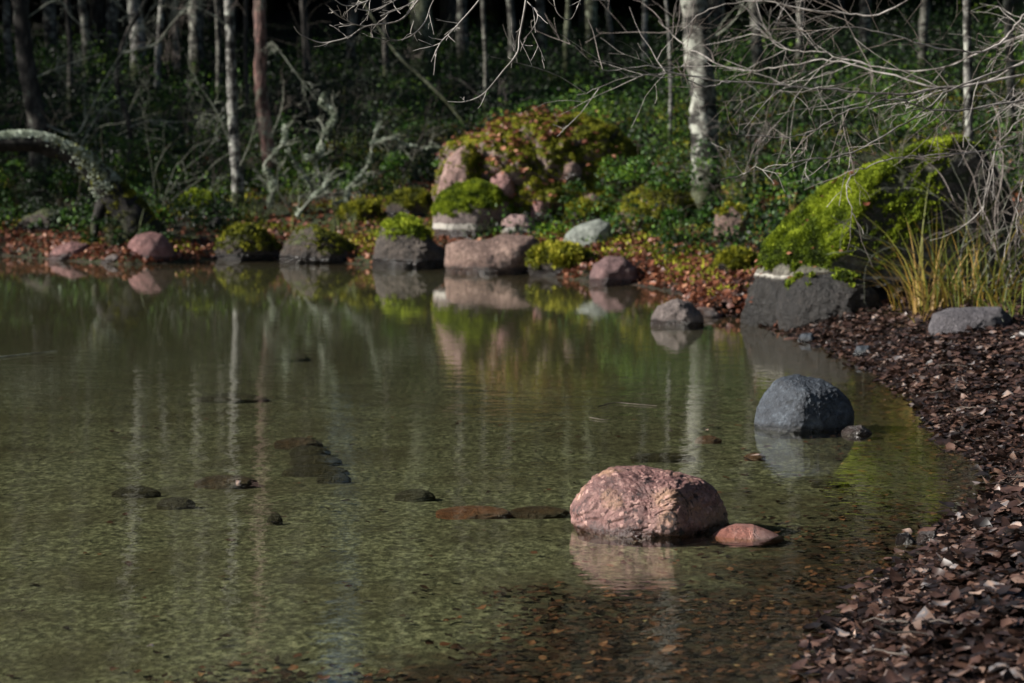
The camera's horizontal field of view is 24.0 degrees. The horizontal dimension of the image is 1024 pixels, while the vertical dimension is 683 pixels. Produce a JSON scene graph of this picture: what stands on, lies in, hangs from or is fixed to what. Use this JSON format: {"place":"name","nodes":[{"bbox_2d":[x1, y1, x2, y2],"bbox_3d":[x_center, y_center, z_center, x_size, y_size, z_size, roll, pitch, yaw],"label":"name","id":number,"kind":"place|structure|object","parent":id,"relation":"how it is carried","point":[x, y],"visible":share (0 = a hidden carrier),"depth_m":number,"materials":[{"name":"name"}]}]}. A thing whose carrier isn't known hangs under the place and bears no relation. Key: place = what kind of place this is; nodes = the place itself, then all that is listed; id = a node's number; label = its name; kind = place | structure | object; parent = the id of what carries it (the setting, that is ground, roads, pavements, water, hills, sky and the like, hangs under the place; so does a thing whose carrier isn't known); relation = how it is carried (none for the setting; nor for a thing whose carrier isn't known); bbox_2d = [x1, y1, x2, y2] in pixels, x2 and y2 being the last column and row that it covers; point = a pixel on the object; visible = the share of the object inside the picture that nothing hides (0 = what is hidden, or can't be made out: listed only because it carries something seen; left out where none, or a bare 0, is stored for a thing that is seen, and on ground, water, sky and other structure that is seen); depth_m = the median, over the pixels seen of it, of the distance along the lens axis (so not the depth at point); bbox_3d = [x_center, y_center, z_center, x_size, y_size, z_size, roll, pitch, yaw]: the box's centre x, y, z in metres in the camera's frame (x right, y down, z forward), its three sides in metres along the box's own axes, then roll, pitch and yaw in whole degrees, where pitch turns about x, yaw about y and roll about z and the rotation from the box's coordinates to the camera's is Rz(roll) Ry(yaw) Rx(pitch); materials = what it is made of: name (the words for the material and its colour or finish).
{"place":"outdoors","nodes":[
{"label":"outdoors","id":0,"kind":"place"},
{"bbox_2d":[0,255,992,546],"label":"water","id":1,"kind":"structure","parent":0,"point":[246,341],"depth_m":16.02,"materials":[{"name":"liquid"}]},
{"bbox_2d":[0,0,1023,682],"bbox_3d":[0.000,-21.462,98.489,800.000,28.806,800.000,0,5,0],"label":"ground","id":2,"kind":"structure","parent":0,"point":[104,608],"depth_m":9.42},
{"bbox_2d":[2,0,17,96],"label":"background tree","id":3,"kind":"object","parent":2,"relation":"on","point":[7,40],"visible":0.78,"depth_m":39.78,"materials":[{"name":"brown plant"}]},
{"bbox_2d":[0,168,69,219],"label":"shrub","id":4,"kind":"object","parent":2,"relation":"on","point":[34,176],"visible":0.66,"depth_m":31.93,"materials":[{"name":"green plant"}]},
{"bbox_2d":[15,208,67,232],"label":"shore rock","id":5,"kind":"object","parent":2,"relation":"on","point":[25,222],"visible":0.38,"depth_m":31.32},
{"bbox_2d":[41,0,59,66],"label":"background tree","id":6,"kind":"object","parent":2,"relation":"on","point":[49,16],"visible":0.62,"depth_m":44.63,"materials":[{"name":"grey plant"}]},
{"bbox_2d":[20,187,91,227],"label":"shrub","id":7,"kind":"object","parent":2,"relation":"on","point":[37,224],"visible":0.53,"depth_m":31.28,"materials":[{"name":"green plant"}]},
{"bbox_2d":[47,241,89,260],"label":"shore rock","id":8,"kind":"object","parent":2,"relation":"on","point":[63,252],"visible":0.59,"depth_m":29.13,"materials":[{"name":"stone"}]},
{"bbox_2d":[64,0,73,109],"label":"background tree","id":9,"kind":"object","parent":2,"relation":"on","point":[69,35],"visible":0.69,"depth_m":39.01,"materials":[{"name":"grey plant"}]},
{"bbox_2d":[0,129,166,244],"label":"arched trunk","id":10,"kind":"object","parent":2,"relation":"on","point":[115,196],"visible":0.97,"depth_m":29.58,"materials":[{"name":"black plant"}]},
{"bbox_2d":[78,0,92,76],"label":"background tree","id":11,"kind":"object","parent":2,"relation":"on","point":[83,11],"visible":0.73,"depth_m":42.37,"materials":[{"name":"grey plant"}]},
{"bbox_2d":[90,0,106,51],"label":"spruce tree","id":12,"kind":"object","parent":2,"relation":"on","point":[98,8],"visible":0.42,"depth_m":48.23,"materials":[{"name":"black plant"}]},
{"bbox_2d":[11,0,204,193],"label":"lichened tree","id":13,"kind":"object","parent":2,"relation":"on","point":[33,103],"visible":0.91,"depth_m":33.28,"materials":[{"name":"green plant"}]},
{"bbox_2d":[106,0,120,68],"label":"background tree","id":14,"kind":"object","parent":2,"relation":"on","point":[112,16],"visible":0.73,"depth_m":43.64,"materials":[{"name":"grey plant"}]},
{"bbox_2d":[40,45,189,163],"bbox_3d":[-5.767,-2.996,34.044,2.483,2.412,2.998,0,5,0],"label":"bare bush","id":15,"kind":"object","parent":2,"relation":"on","point":[123,124],"visible":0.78,"depth_m":34.71,"materials":[{"name":"grey plant"}]},
{"bbox_2d":[79,207,173,247],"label":"shrub","id":16,"kind":"object","parent":2,"relation":"on","point":[111,240],"visible":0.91,"depth_m":29.27,"materials":[{"name":"green plant"}]},
{"bbox_2d":[38,0,215,194],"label":"sapling","id":17,"kind":"object","parent":2,"relation":"on","point":[117,79],"visible":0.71,"depth_m":33.37,"materials":[{"name":"grey wood"}]},
{"bbox_2d":[111,486,160,498],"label":"submerged stone","id":18,"kind":"object","parent":2,"relation":"on","point":[133,491],"visible":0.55,"depth_m":10.92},
{"bbox_2d":[127,0,147,83],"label":"background tree","id":19,"kind":"object","parent":2,"relation":"on","point":[132,9],"visible":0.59,"depth_m":41.84,"materials":[{"name":"grey plant"}]},
{"bbox_2d":[79,133,215,187],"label":"shrub","id":20,"kind":"object","parent":2,"relation":"on","point":[174,152],"visible":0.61,"depth_m":33.10,"materials":[{"name":"green plant"}]},
{"bbox_2d":[128,232,174,262],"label":"shore rock","id":21,"kind":"object","parent":2,"relation":"on","point":[154,245],"visible":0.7,"depth_m":28.55,"materials":[{"name":"stone"}]},
{"bbox_2d":[153,0,165,109],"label":"background tree","id":22,"kind":"object","parent":2,"relation":"on","point":[158,51],"visible":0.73,"depth_m":39.37,"materials":[{"name":"grey plant"}]},
{"bbox_2d":[70,62,278,208],"bbox_3d":[-4.461,-2.416,31.983,2.246,2.519,3.039,-5,7,-42],"label":"bare bush","id":23,"kind":"object","parent":2,"relation":"on","point":[185,156],"visible":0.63,"depth_m":31.50,"materials":[{"name":"grey plant"}]},
{"bbox_2d":[172,0,182,92],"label":"background tree","id":24,"kind":"object","parent":2,"relation":"on","point":[176,48],"visible":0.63,"depth_m":40.19,"materials":[{"name":"grey plant"}]},
{"bbox_2d":[87,82,294,198],"bbox_3d":[-4.161,-2.728,32.828,2.502,1.615,2.867,2,6,26],"label":"bare bush","id":25,"kind":"object","parent":2,"relation":"on","point":[211,159],"visible":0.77,"depth_m":32.55,"materials":[{"name":"grey plant"}]},
{"bbox_2d":[119,0,270,220],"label":"slender birch","id":26,"kind":"object","parent":2,"relation":"on","point":[236,164],"visible":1,"depth_m":31.09,"materials":[{"name":"grey wood"}]},
{"bbox_2d":[188,0,206,80],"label":"background tree","id":27,"kind":"object","parent":2,"relation":"on","point":[196,39],"visible":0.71,"depth_m":42.33,"materials":[{"name":"grey plant"}]},
{"bbox_2d":[214,0,221,108],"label":"background tree","id":28,"kind":"object","parent":2,"relation":"on","point":[218,42],"visible":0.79,"depth_m":39.20,"materials":[{"name":"grey plant"}]},
{"bbox_2d":[194,475,257,489],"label":"submerged stone","id":29,"kind":"object","parent":2,"relation":"on","point":[199,482],"visible":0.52,"depth_m":11.19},
{"bbox_2d":[243,0,250,129],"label":"background tree","id":30,"kind":"object","parent":2,"relation":"on","point":[245,66],"visible":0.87,"depth_m":36.64,"materials":[{"name":"brown plant"}]},
{"bbox_2d":[213,221,282,259],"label":"mossy rock","id":31,"kind":"object","parent":2,"relation":"on","point":[246,241],"visible":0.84,"depth_m":29.28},
{"bbox_2d":[165,2,355,155],"bbox_3d":[-3.781,-3.909,35.639,3.858,2.810,2.547,4,6,37],"label":"bare bush","id":32,"kind":"object","parent":2,"relation":"on","point":[208,106],"visible":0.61,"depth_m":35.65,"materials":[{"name":"grey plant"}]},
{"bbox_2d":[204,85,342,209],"bbox_3d":[-3.142,-2.541,31.853,1.785,1.711,2.385,0,5,0],"label":"bare bush","id":33,"kind":"object","parent":2,"relation":"on","point":[287,204],"visible":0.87,"depth_m":31.64,"materials":[{"name":"grey plant"}]},
{"bbox_2d":[252,112,303,207],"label":"dead branch","id":34,"kind":"object","parent":2,"relation":"on","point":[271,176],"visible":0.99,"depth_m":31.87,"materials":[{"name":"wood"}]},
{"bbox_2d":[239,113,335,166],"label":"shrub","id":35,"kind":"object","parent":2,"relation":"on","point":[279,126],"visible":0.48,"depth_m":34.30,"materials":[{"name":"green plant"}]},
{"bbox_2d":[253,0,330,186],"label":"pine tree","id":36,"kind":"object","parent":2,"relation":"on","point":[261,55],"visible":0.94,"depth_m":32.69,"materials":[{"name":"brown plant"}]},
{"bbox_2d":[299,0,311,93],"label":"background tree","id":37,"kind":"object","parent":2,"relation":"on","point":[304,28],"visible":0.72,"depth_m":39.83,"materials":[{"name":"grey plant"}]},
{"bbox_2d":[279,223,356,263],"bbox_3d":[-2.286,-1.069,28.945,0.996,0.720,0.879,5,7,44],"label":"shore rock","id":38,"kind":"object","parent":2,"relation":"on","point":[310,243],"visible":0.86,"depth_m":28.62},
{"bbox_2d":[303,91,339,185],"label":"dead branch","id":39,"kind":"object","parent":2,"relation":"on","point":[318,154],"visible":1,"depth_m":31.94,"materials":[{"name":"wood"}]},
{"bbox_2d":[275,3,406,176],"bbox_3d":[-2.607,-3.337,33.589,1.475,2.856,2.890,-2,5,-21],"label":"bare bush","id":40,"kind":"object","parent":2,"relation":"on","point":[336,155],"visible":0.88,"depth_m":33.45,"materials":[{"name":"grey plant"}]},
{"bbox_2d":[345,0,357,78],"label":"background tree","id":41,"kind":"object","parent":2,"relation":"on","point":[352,18],"visible":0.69,"depth_m":41.58,"materials":[{"name":"grey plant"}]},
{"bbox_2d":[335,197,383,223],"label":"mossy rock","id":42,"kind":"object","parent":2,"relation":"on","point":[368,209],"visible":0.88,"depth_m":30.75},
{"bbox_2d":[335,114,394,203],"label":"dead branch","id":43,"kind":"object","parent":2,"relation":"on","point":[348,190],"visible":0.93,"depth_m":31.41,"materials":[{"name":"wood"}]},
{"bbox_2d":[324,150,440,193],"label":"shrub","id":44,"kind":"object","parent":2,"relation":"on","point":[388,162],"visible":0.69,"depth_m":32.54,"materials":[{"name":"green plant"}]},
{"bbox_2d":[305,14,474,126],"bbox_3d":[-2.019,-3.974,36.684,2.250,2.004,2.683,4,6,38],"label":"bare bush","id":45,"kind":"object","parent":2,"relation":"on","point":[381,83],"visible":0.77,"depth_m":36.49,"materials":[{"name":"brown plant"}]},
{"bbox_2d":[349,73,466,183],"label":"bare bush","id":46,"kind":"object","parent":2,"relation":"on","point":[422,134],"visible":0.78,"depth_m":32.87,"materials":[{"name":"grey plant"}]},
{"bbox_2d":[372,212,444,267],"bbox_3d":[-1.173,-1.049,28.013,0.915,0.940,0.773,0,5,0],"label":"mossy rock","id":47,"kind":"object","parent":2,"relation":"on","point":[404,240],"visible":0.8,"depth_m":27.76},
{"bbox_2d":[384,186,433,217],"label":"mossy rock","id":48,"kind":"object","parent":2,"relation":"on","point":[413,201],"visible":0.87,"depth_m":30.64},
{"bbox_2d":[361,0,470,134],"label":"leaning sapling","id":49,"kind":"object","parent":2,"relation":"on","point":[432,87],"visible":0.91,"depth_m":35.26,"materials":[{"name":"brown plant"}]},
{"bbox_2d":[407,0,433,81],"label":"background tree","id":50,"kind":"object","parent":2,"relation":"on","point":[421,7],"visible":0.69,"depth_m":40.79,"materials":[{"name":"grey plant"}]},
{"bbox_2d":[391,113,493,156],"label":"shrub","id":51,"kind":"object","parent":2,"relation":"on","point":[402,127],"visible":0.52,"depth_m":34.73,"materials":[{"name":"green plant"}]},
{"bbox_2d":[294,0,607,107],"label":"overhanging birch","id":52,"kind":"object","parent":2,"relation":"on","point":[451,30],"visible":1,"depth_m":10.85,"materials":[{"name":"grey wood"}]},
{"bbox_2d":[436,142,480,194],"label":"upright slab","id":53,"kind":"structure","parent":2,"relation":"on","point":[462,162],"depth_m":29.38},
{"bbox_2d":[456,0,470,70],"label":"background tree","id":54,"kind":"object","parent":2,"relation":"on","point":[461,14],"visible":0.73,"depth_m":42.56,"materials":[{"name":"grey plant"}]},
{"bbox_2d":[429,178,515,239],"bbox_3d":[-0.478,-1.457,29.403,1.064,1.099,0.871,0,5,0],"label":"banded boulder","id":55,"kind":"object","parent":2,"relation":"on","point":[455,206],"visible":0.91,"depth_m":29.09,"materials":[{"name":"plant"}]},
{"bbox_2d":[436,505,512,519],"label":"submerged stone","id":56,"kind":"object","parent":2,"relation":"on","point":[469,512],"visible":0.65,"depth_m":10.20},
{"bbox_2d":[481,0,488,124],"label":"background tree","id":57,"kind":"object","parent":2,"relation":"on","point":[485,51],"visible":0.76,"depth_m":36.22,"materials":[{"name":"grey plant"}]},
{"bbox_2d":[444,234,539,273],"bbox_3d":[-0.196,-0.880,26.943,1.121,0.644,0.836,0,5,0],"label":"rock","id":58,"kind":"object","parent":2,"relation":"on","point":[501,253],"depth_m":26.62,"materials":[{"name":"pink stone"}]},
{"bbox_2d":[3,398,994,682],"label":"sunken leaves","id":59,"kind":"object","parent":2,"relation":"on","point":[663,642],"visible":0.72,"depth_m":7.85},
{"bbox_2d":[506,0,516,79],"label":"background tree","id":60,"kind":"object","parent":2,"relation":"on","point":[510,10],"visible":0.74,"depth_m":39.98,"materials":[{"name":"grey plant"}]},
{"bbox_2d":[0,0,1023,258],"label":"undergrowth","id":61,"kind":"object","parent":2,"relation":"on","point":[448,64],"visible":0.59,"depth_m":36.43,"materials":[{"name":"green plant"}]},
{"bbox_2d":[0,68,1023,295],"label":"moss carpet","id":62,"kind":"object","parent":2,"relation":"on","point":[673,259],"visible":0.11,"depth_m":30.50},
{"bbox_2d":[0,42,1023,239],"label":"forest grass","id":63,"kind":"structure","parent":2,"relation":"on","point":[353,214],"depth_m":33.08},
{"bbox_2d":[0,74,1023,326],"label":"russet leaves","id":64,"kind":"object","parent":2,"relation":"on","point":[700,290],"visible":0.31,"depth_m":29.03,"materials":[{"name":"brown plant"}]},
{"bbox_2d":[510,506,570,518],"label":"submerged stone","id":65,"kind":"object","parent":2,"relation":"on","point":[540,512],"visible":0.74,"depth_m":10.21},
{"bbox_2d":[430,110,651,219],"bbox_3d":[0.494,-2.061,30.294,3.047,1.742,2.330,0,5,0],"label":"mossy mound","id":66,"kind":"object","parent":2,"relation":"on","point":[553,161],"visible":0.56,"depth_m":29.48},
{"bbox_2d":[536,0,546,73],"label":"background tree","id":67,"kind":"object","parent":2,"relation":"on","point":[541,22],"visible":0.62,"depth_m":41.27,"materials":[{"name":"grey plant"}]},
{"bbox_2d":[431,0,678,14],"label":"spruce tree","id":68,"kind":"object","parent":2,"relation":"on","point":[520,6],"visible":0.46,"depth_m":59.82,"materials":[{"name":"green plant"}]},
{"bbox_2d":[524,238,596,276],"bbox_3d":[0.532,-0.865,26.163,0.844,0.540,0.720,0,5,0],"label":"mossy rock","id":69,"kind":"object","parent":2,"relation":"on","point":[550,257],"visible":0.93,"depth_m":25.98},
{"bbox_2d":[562,196,609,225],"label":"mossy rock","id":70,"kind":"object","parent":2,"relation":"on","point":[571,204],"visible":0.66,"depth_m":29.05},
{"bbox_2d":[564,219,613,246],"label":"pale rock","id":71,"kind":"object","parent":2,"relation":"on","point":[596,227],"visible":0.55,"depth_m":27.42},
{"bbox_2d":[585,0,598,67],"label":"background tree","id":72,"kind":"object","parent":2,"relation":"on","point":[591,7],"visible":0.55,"depth_m":42.64,"materials":[{"name":"grey plant"}]},
{"bbox_2d":[559,154,652,206],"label":"shrub","id":73,"kind":"object","parent":2,"relation":"on","point":[607,186],"visible":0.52,"depth_m":28.76,"materials":[{"name":"green plant"}]},
{"bbox_2d":[589,256,637,284],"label":"maroon rock","id":74,"kind":"object","parent":2,"relation":"on","point":[611,270],"visible":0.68,"depth_m":24.65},
{"bbox_2d":[570,465,729,546],"bbox_3d":[0.555,0.688,9.714,0.570,0.368,0.592,3,6,32],"label":"pink boulder","id":75,"kind":"object","parent":2,"relation":"on","point":[638,506],"visible":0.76,"depth_m":9.52,"materials":[{"name":"stone"}]},
{"bbox_2d":[611,182,696,236],"bbox_3d":[1.696,-1.458,27.914,1.034,0.803,0.936,2,5,21],"label":"mossy rock","id":76,"kind":"object","parent":2,"relation":"on","point":[663,194],"visible":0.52,"depth_m":27.66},
{"bbox_2d":[583,148,729,232],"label":"shrub","id":77,"kind":"object","parent":2,"relation":"on","point":[629,170],"visible":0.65,"depth_m":27.34,"materials":[{"name":"green plant"}]},
{"bbox_2d":[664,0,672,150],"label":"background tree","id":78,"kind":"object","parent":2,"relation":"on","point":[670,62],"visible":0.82,"depth_m":32.67,"materials":[{"name":"grey plant"}]},
{"bbox_2d":[650,298,703,325],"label":"rock","id":79,"kind":"object","parent":2,"relation":"on","point":[677,312],"visible":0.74,"depth_m":19.54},
{"bbox_2d":[643,205,752,245],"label":"shrub","id":80,"kind":"object","parent":2,"relation":"on","point":[667,220],"visible":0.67,"depth_m":26.04,"materials":[{"name":"green plant"}]},
{"bbox_2d":[619,88,787,206],"bbox_3d":[2.159,-2.122,27.475,1.862,1.566,1.378,0,5,0],"label":"bare bush","id":81,"kind":"object","parent":2,"relation":"on","point":[730,156],"visible":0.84,"depth_m":27.49,"materials":[{"name":"brown plant"}]},
{"bbox_2d":[680,0,761,214],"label":"birch tree","id":82,"kind":"object","parent":2,"relation":"on","point":[706,95],"visible":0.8,"depth_m":28.24,"materials":[{"name":"white plant"}]},
{"bbox_2d":[713,201,751,242],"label":"shore rock","id":83,"kind":"object","parent":2,"relation":"on","point":[733,208],"visible":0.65,"depth_m":25.79,"materials":[{"name":"pink stone"}]},
{"bbox_2d":[713,244,757,273],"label":"mossy rock","id":84,"kind":"object","parent":2,"relation":"on","point":[734,258],"visible":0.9,"depth_m":23.63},
{"bbox_2d":[711,523,783,545],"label":"wet stone","id":85,"kind":"object","parent":2,"relation":"on","point":[736,534],"visible":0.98,"depth_m":9.44,"materials":[{"name":"pink stone"}]},
{"bbox_2d":[748,1,763,87],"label":"background tree","id":86,"kind":"object","parent":2,"relation":"on","point":[755,47],"visible":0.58,"depth_m":37.75,"materials":[{"name":"grey plant"}]},
{"bbox_2d":[490,0,1023,281],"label":"bare alder","id":87,"kind":"object","parent":2,"relation":"on","point":[966,84],"visible":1,"depth_m":14.69,"materials":[{"name":"grey plant"}]},
{"bbox_2d":[688,137,828,219],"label":"shrub","id":88,"kind":"object","parent":2,"relation":"on","point":[728,174],"visible":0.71,"depth_m":27.26,"materials":[{"name":"green plant"}]},
{"bbox_2d":[730,128,875,191],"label":"shrub","id":89,"kind":"object","parent":2,"relation":"on","point":[794,145],"visible":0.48,"depth_m":28.72,"materials":[{"name":"green plant"}]},
{"bbox_2d":[754,374,854,438],"bbox_3d":[1.558,0.396,12.910,0.520,0.430,0.452,3,6,28],"label":"blue grey boulder","id":90,"kind":"object","parent":2,"relation":"on","point":[796,403],"visible":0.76,"depth_m":12.77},
{"bbox_2d":[775,266,882,330],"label":"wet slab","id":91,"kind":"structure","parent":2,"relation":"on","point":[808,297],"depth_m":18.76,"materials":[{"name":"rock"}]},
{"bbox_2d":[687,232,1023,682],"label":"fallen leaves","id":92,"kind":"object","parent":2,"relation":"on","point":[979,561],"visible":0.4,"depth_m":8.89,"materials":[{"name":"brown plant"}]},
{"bbox_2d":[833,364,1023,655],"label":"twig litter","id":93,"kind":"object","parent":92,"relation":"on","point":[896,621],"visible":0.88,"depth_m":7.26,"materials":[{"name":"brown plant"}]},
{"bbox_2d":[693,178,1022,312],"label":"reed clump","id":94,"kind":"object","parent":2,"relation":"on","point":[918,287],"visible":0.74,"depth_m":18.37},
{"bbox_2d":[858,0,871,77],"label":"background tree","id":95,"kind":"object","parent":2,"relation":"on","point":[864,10],"visible":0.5,"depth_m":38.32,"materials":[{"name":"grey plant"}]},
{"bbox_2d":[740,134,1023,326],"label":"mossy boulder","id":96,"kind":"object","parent":2,"relation":"on","point":[887,208],"visible":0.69,"depth_m":19.38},
{"bbox_2d":[790,192,1023,307],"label":"reed clump","id":97,"kind":"object","parent":2,"relation":"on","point":[1010,291],"visible":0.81,"depth_m":18.06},
{"bbox_2d":[844,0,1003,19],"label":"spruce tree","id":98,"kind":"object","parent":2,"relation":"on","point":[886,2],"visible":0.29,"depth_m":50.78,"materials":[{"name":"green plant"}]},
{"bbox_2d":[918,0,929,80],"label":"background tree","id":99,"kind":"object","parent":2,"relation":"on","point":[924,14],"visible":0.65,"depth_m":35.96,"materials":[{"name":"grey plant"}]},
{"bbox_2d":[827,110,1023,306],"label":"bare bush","id":100,"kind":"object","parent":2,"relation":"on","point":[968,225],"visible":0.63,"depth_m":18.77,"materials":[{"name":"grey plant"}]},
{"bbox_2d":[882,216,984,315],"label":"reed clump","id":101,"kind":"object","parent":2,"relation":"on","point":[933,300],"visible":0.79,"depth_m":18.32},
{"bbox_2d":[864,58,1023,286],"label":"bare bush","id":102,"kind":"object","parent":2,"relation":"on","point":[994,223],"visible":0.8,"depth_m":18.90,"materials":[{"name":"grey plant"}]},
{"bbox_2d":[963,0,973,143],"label":"background tree","id":103,"kind":"object","parent":2,"relation":"on","point":[967,63],"visible":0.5,"depth_m":24.20,"materials":[{"name":"white plant"}]},
{"bbox_2d":[928,307,1012,336],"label":"bank rock","id":104,"kind":"object","parent":2,"relation":"on","point":[952,319],"visible":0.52,"depth_m":16.65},
{"bbox_2d":[1003,0,1016,143],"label":"background tree","id":105,"kind":"object","parent":2,"relation":"on","point":[1008,7],"visible":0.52,"depth_m":29.16,"materials":[{"name":"grey plant"}]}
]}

